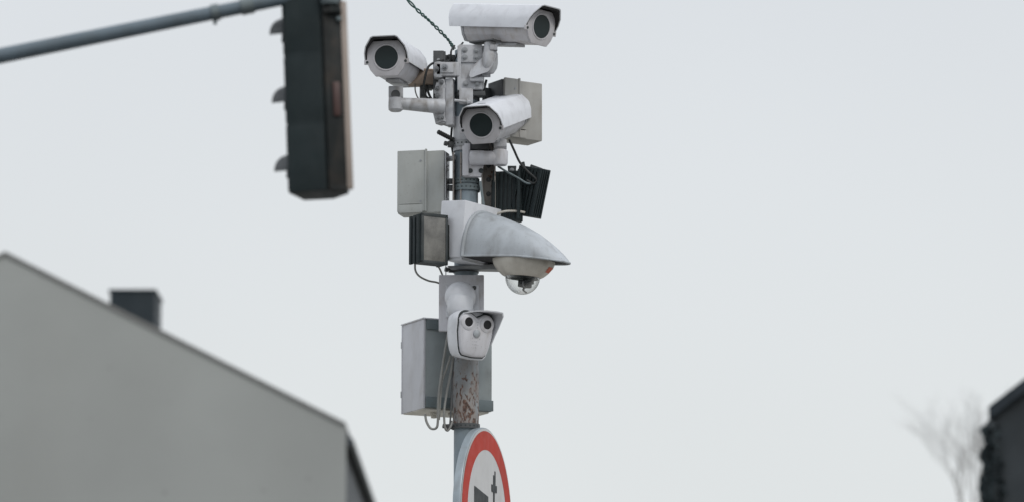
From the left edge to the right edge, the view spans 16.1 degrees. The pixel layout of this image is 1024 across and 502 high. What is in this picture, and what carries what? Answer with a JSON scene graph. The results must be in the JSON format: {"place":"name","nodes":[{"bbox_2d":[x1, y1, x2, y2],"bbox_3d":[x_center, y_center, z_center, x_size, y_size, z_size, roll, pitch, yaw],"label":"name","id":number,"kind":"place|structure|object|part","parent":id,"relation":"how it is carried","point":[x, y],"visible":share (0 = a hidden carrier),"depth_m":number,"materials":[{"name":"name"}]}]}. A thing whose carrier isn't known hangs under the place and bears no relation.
{"place":"outdoors","nodes":[
{"label":"outdoors","id":0,"kind":"place"},
{"bbox_2d":[0,251,374,501],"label":"gabled house","id":1,"kind":"structure","parent":0,"point":[122,396],"depth_m":50.37,"materials":[{"name":"plaster"},{"name":"paint"}]},
{"bbox_2d":[0,0,1023,501],"label":"sky","id":2,"kind":"structure","parent":0,"point":[773,220],"materials":[{"name":"white"}]},
{"bbox_3d":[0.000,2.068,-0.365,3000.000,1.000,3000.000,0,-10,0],"label":"ground","id":3,"kind":"structure","parent":0,"visible":0},
{"bbox_2d":[886,388,1008,501],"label":"bare tree","id":4,"kind":"object","parent":3,"relation":"on","point":[960,494],"visible":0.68,"depth_m":70.33,"materials":[{"name":"grey plant"}]},
{"bbox_2d":[986,379,1023,501],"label":"dark house","id":5,"kind":"structure","parent":3,"relation":"on","point":[1006,412],"depth_m":44.18,"materials":[{"name":"tile"}]},
{"bbox_2d":[977,425,1006,501],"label":"ivy plant","id":6,"kind":"object","parent":5,"relation":"attached to","point":[988,480],"visible":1,"depth_m":44.12,"materials":[{"name":"black plant"}]},
{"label":"road","id":7,"kind":"structure","parent":0,"visible":0},
{"bbox_2d":[0,0,287,63],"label":"signal mast","id":8,"kind":"object","parent":7,"relation":"on","point":[216,12],"visible":1,"depth_m":11.23,"materials":[{"name":"metal"}]},
{"bbox_2d":[269,0,353,199],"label":"traffic light","id":9,"kind":"object","parent":8,"relation":"hanging from","point":[313,95],"visible":1,"depth_m":11.23,"materials":[{"name":"black plastic"}]},
{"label":"pavement","id":10,"kind":"structure","parent":0,"visible":0},
{"bbox_2d":[442,50,479,476],"bbox_3d":[-0.226,1.655,15.954,0.168,5.201,0.128,0,-10,0],"label":"steel pole","id":11,"kind":"object","parent":10,"relation":"on","point":[466,397],"visible":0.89,"depth_m":16.10,"materials":[{"name":"grey metal"}]},
{"bbox_2d":[388,78,472,126],"bbox_3d":[-0.368,-0.674,16.285,0.386,0.215,0.130,1,-10,-8],"label":"camera bracket","id":12,"kind":"object","parent":11,"relation":"attached to","point":[442,108],"visible":0.99,"depth_m":16.26,"materials":[{"name":"metal"}]},
{"bbox_2d":[364,35,426,87],"bbox_3d":[-0.520,-0.843,16.275,0.203,0.184,0.497,-2,-5,11],"label":"security camera","id":13,"kind":"object","parent":12,"relation":"attached to","point":[394,60],"visible":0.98,"depth_m":16.09,"materials":[{"name":"paint"}]},
{"bbox_2d":[375,45,397,68],"label":"lens","id":14,"kind":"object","parent":13,"relation":"in","point":[386,56],"depth_m":16.08,"materials":[{"name":"black glass"}]},
{"bbox_2d":[407,0,455,49],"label":"twisted cable","id":15,"kind":"object","parent":11,"relation":"attached to","point":[431,22],"visible":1,"depth_m":16.38,"materials":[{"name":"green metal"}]},
{"bbox_2d":[433,50,455,98],"bbox_3d":[-0.298,-0.786,16.403,0.117,0.239,0.076,0,-10,0],"label":"mounting plate","id":16,"kind":"object","parent":11,"relation":"attached to","point":[439,54],"visible":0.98,"depth_m":16.39,"materials":[{"name":"metal"}]},
{"bbox_2d":[408,68,433,97],"bbox_3d":[-0.411,-0.764,16.406,0.114,0.139,0.085,2,-10,-12],"label":"junction box","id":17,"kind":"object","parent":16,"relation":"attached to","point":[418,80],"visible":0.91,"depth_m":16.38,"materials":[{"name":"brown metal"}]},
{"bbox_2d":[426,85,431,97],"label":"cable","id":18,"kind":"object","parent":17,"relation":"hanging from","point":[428,92],"visible":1,"depth_m":16.37,"materials":[{"name":"black rubber"}]},
{"bbox_2d":[439,356,451,419],"bbox_3d":[-0.299,0.606,16.064,0.061,0.288,0.021,-1,-10,5],"label":"cable","id":19,"kind":"object","parent":11,"relation":"attached to","point":[445,371],"visible":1,"depth_m":16.06,"materials":[{"name":"grey rubber"}]},
{"bbox_2d":[437,130,453,140],"bbox_3d":[-0.298,-0.519,16.290,0.089,0.045,0.021,7,-12,-34],"label":"antenna stub","id":20,"kind":"object","parent":11,"relation":"attached to","point":[445,135],"visible":1,"depth_m":16.28,"materials":[{"name":"black rubber"}]},
{"bbox_2d":[401,318,492,418],"bbox_3d":[-0.294,0.544,16.329,0.352,0.442,0.237,5,-11,-27],"label":"cabinet","id":21,"kind":"object","parent":11,"relation":"attached to","point":[423,340],"visible":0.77,"depth_m":16.22,"materials":[{"name":"metal"}]},
{"bbox_3d":[-0.441,0.519,16.258,0.012,0.404,0.225,5,-11,-27],"label":"door","id":22,"kind":"part","parent":21,"relation":"part of","materials":[{"name":"grey metal"}]},
{"bbox_2d":[443,356,453,431],"bbox_3d":[-0.280,0.632,16.064,0.052,0.341,0.019,5,-11,-28],"label":"cable","id":23,"kind":"object","parent":11,"relation":"hanging from","point":[445,399],"visible":1,"depth_m":16.05,"materials":[{"name":"grey rubber"}]},
{"bbox_2d":[447,358,454,429],"bbox_3d":[-0.274,0.634,16.072,0.039,0.323,0.018,0,-10,0],"label":"cable","id":24,"kind":"object","parent":11,"relation":"attached to","point":[451,394],"visible":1,"depth_m":16.07,"materials":[{"name":"plastic"}]},
{"bbox_2d":[450,127,452,155],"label":"cable","id":25,"kind":"object","parent":11,"relation":"attached to","point":[451,131],"visible":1,"depth_m":16.36,"materials":[{"name":"black rubber"}]},
{"bbox_2d":[452,152,461,199],"bbox_3d":[-0.247,-0.308,16.273,0.041,0.268,0.054,0,-10,0],"label":"mounting rail","id":26,"kind":"object","parent":11,"relation":"attached to","point":[453,183],"visible":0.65,"depth_m":16.25,"materials":[{"name":"grey metal"}]},
{"bbox_2d":[397,148,455,216],"bbox_3d":[-0.378,-0.309,16.309,0.258,0.289,0.116,-2,-10,14],"label":"cabinet","id":27,"kind":"object","parent":26,"relation":"attached to","point":[422,178],"visible":0.87,"depth_m":16.27,"materials":[{"name":"metal"}]},
{"bbox_2d":[433,38,500,97],"bbox_3d":[-0.201,-0.826,16.305,0.306,0.250,0.144,0,-10,0],"label":"camera bracket","id":28,"kind":"object","parent":11,"relation":"attached to","point":[475,64],"visible":1,"depth_m":16.30,"materials":[{"name":"metal"}]},
{"bbox_2d":[422,58,443,97],"bbox_3d":[-0.357,-0.778,16.331,0.089,0.185,0.062,-5,-11,28],"label":"cable","id":29,"kind":"object","parent":28,"relation":"attached to","point":[424,79],"visible":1,"depth_m":16.32,"materials":[{"name":"black rubber"}]},
{"bbox_2d":[448,45,454,61],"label":"cable","id":30,"kind":"object","parent":28,"relation":"attached to","point":[452,48],"visible":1,"depth_m":16.32,"materials":[{"name":"black rubber"}]},
{"bbox_2d":[449,3,560,46],"bbox_3d":[-0.035,-1.018,16.371,0.564,0.184,0.203,5,-4,44],"label":"security camera","id":31,"kind":"object","parent":28,"relation":"attached to","point":[515,25],"visible":0.93,"depth_m":16.26,"materials":[{"name":"paint"}]},
{"bbox_2d":[534,15,549,37],"label":"lens","id":32,"kind":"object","parent":31,"relation":"in","point":[541,24],"depth_m":16.21,"materials":[{"name":"black glass"}]},
{"bbox_2d":[439,275,503,360],"bbox_3d":[-0.191,0.291,16.042,0.208,0.399,0.301,5,-11,-27],"label":"twin lens camera","id":33,"kind":"object","parent":11,"relation":"attached to","point":[469,324],"visible":1,"depth_m":15.99,"materials":[{"name":"white paint"}]},
{"bbox_2d":[424,335,447,429],"bbox_3d":[-0.339,0.568,16.085,0.127,0.459,0.038,-4,-11,24],"label":"cable","id":34,"kind":"object","parent":33,"relation":"attached to","point":[439,388],"visible":1,"depth_m":16.06,"materials":[{"name":"grey rubber"}]},
{"bbox_2d":[448,264,497,271],"bbox_3d":[-0.117,0.080,16.173,0.338,0.026,0.076,-1,-10,8],"label":"support bracket","id":35,"kind":"object","parent":11,"relation":"attached to","point":[486,268],"visible":0.45,"depth_m":16.15,"materials":[{"name":"metal"}]},
{"bbox_2d":[453,428,510,501],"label":"road sign","id":36,"kind":"object","parent":11,"relation":"attached to","point":[481,473],"visible":1,"depth_m":15.97,"materials":[{"name":"metal"}]},
{"bbox_2d":[462,139,507,177],"bbox_3d":[-0.120,-0.414,16.217,0.204,0.158,0.111,0,-10,0],"label":"camera bracket","id":37,"kind":"object","parent":11,"relation":"attached to","point":[476,158],"visible":0.98,"depth_m":16.19,"materials":[{"name":"white metal"}]},
{"bbox_2d":[481,143,495,207],"bbox_3d":[-0.105,-0.325,16.290,0.064,0.359,0.054,0,-10,0],"label":"mounting rail","id":38,"kind":"object","parent":11,"relation":"attached to","point":[487,176],"visible":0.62,"depth_m":16.30,"materials":[{"name":"brown metal"}]},
{"bbox_2d":[508,161,540,170],"bbox_3d":[0.025,-0.322,16.322,0.226,0.166,0.049,0,-10,0],"label":"lamp bracket","id":39,"kind":"object","parent":38,"relation":"attached to","point":[511,168],"visible":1,"depth_m":16.33,"materials":[{"name":"grey metal"}]},
{"bbox_2d":[491,169,522,222],"bbox_3d":[-0.030,-0.246,16.272,0.155,0.237,0.078,-3,-14,15],"label":"floodlight","id":40,"kind":"object","parent":39,"relation":"attached to","point":[505,184],"visible":0.69,"depth_m":16.26,"materials":[{"name":"black metal"}]},
{"bbox_2d":[497,210,524,214],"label":"cable","id":41,"kind":"object","parent":40,"relation":"attached to","point":[503,211],"visible":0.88,"depth_m":16.21,"materials":[{"name":"beige plastic"}]},
{"bbox_2d":[511,165,550,218],"bbox_3d":[0.074,-0.269,16.255,0.155,0.222,0.083,10,-2,36],"label":"floodlight","id":42,"kind":"object","parent":39,"relation":"attached to","point":[533,199],"visible":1,"depth_m":16.23,"materials":[{"name":"black metal"}]},
{"bbox_2d":[498,166,530,183],"bbox_3d":[0.027,-0.342,16.243,0.187,0.092,0.020,-1,-10,6],"label":"cable","id":43,"kind":"object","parent":42,"relation":"attached to","point":[510,173],"visible":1,"depth_m":16.24,"materials":[{"name":"grey rubber"}]},
{"bbox_2d":[508,139,536,183],"bbox_3d":[0.040,-0.397,16.222,0.147,0.195,0.052,5,-11,-26],"label":"cable","id":44,"kind":"object","parent":42,"relation":"attached to","point":[522,165],"visible":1,"depth_m":16.23,"materials":[{"name":"black rubber"}]},
{"bbox_2d":[459,94,530,143],"bbox_3d":[-0.076,-0.589,16.232,0.203,0.184,0.516,-3,7,18],"label":"security camera","id":45,"kind":"object","parent":11,"relation":"attached to","point":[495,118],"visible":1,"depth_m":16.05,"materials":[{"name":"paint"}]},
{"bbox_2d":[470,113,491,136],"label":"lens","id":46,"kind":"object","parent":45,"relation":"in","point":[480,123],"depth_m":16.03,"materials":[{"name":"black glass"}]},
{"bbox_2d":[483,79,487,98],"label":"cable","id":47,"kind":"object","parent":45,"relation":"attached to","point":[485,84],"visible":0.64,"depth_m":16.39,"materials":[{"name":"black rubber"}]},
{"bbox_2d":[441,200,570,294],"bbox_3d":[0.003,-0.007,16.029,0.598,0.406,0.329,-1,-9,35],"label":"dome camera","id":48,"kind":"object","parent":11,"relation":"attached to","point":[525,257],"visible":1,"depth_m":15.95,"materials":[{"name":"white paint"}]},
{"bbox_2d":[409,212,449,267],"bbox_3d":[-0.354,-0.046,16.032,0.179,0.227,0.101,6,-12,-30],"label":"floodlight","id":49,"kind":"object","parent":48,"relation":"attached to","point":[428,239],"visible":1,"depth_m":15.98,"materials":[{"name":"black metal"}]},
{"bbox_2d":[414,264,438,283],"bbox_3d":[-0.374,0.100,16.151,0.127,0.105,0.028,1,-10,-4],"label":"cable","id":50,"kind":"object","parent":49,"relation":"attached to","point":[418,275],"visible":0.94,"depth_m":16.14,"materials":[{"name":"grey rubber"}]},
{"bbox_2d":[479,181,484,204],"bbox_3d":[-0.131,-0.236,16.191,0.034,0.158,0.005,0,-10,0],"label":"flat bar","id":51,"kind":"object","parent":48,"relation":"attached to","point":[481,191],"visible":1,"depth_m":16.19,"materials":[{"name":"grey metal"}]},
{"bbox_2d":[482,77,541,144],"bbox_3d":[0.003,-0.638,16.447,0.251,0.275,0.140,6,-12,-31],"label":"cabinet","id":52,"kind":"object","parent":11,"relation":"attached to","point":[529,132],"visible":0.55,"depth_m":16.43,"materials":[{"name":"metal"}]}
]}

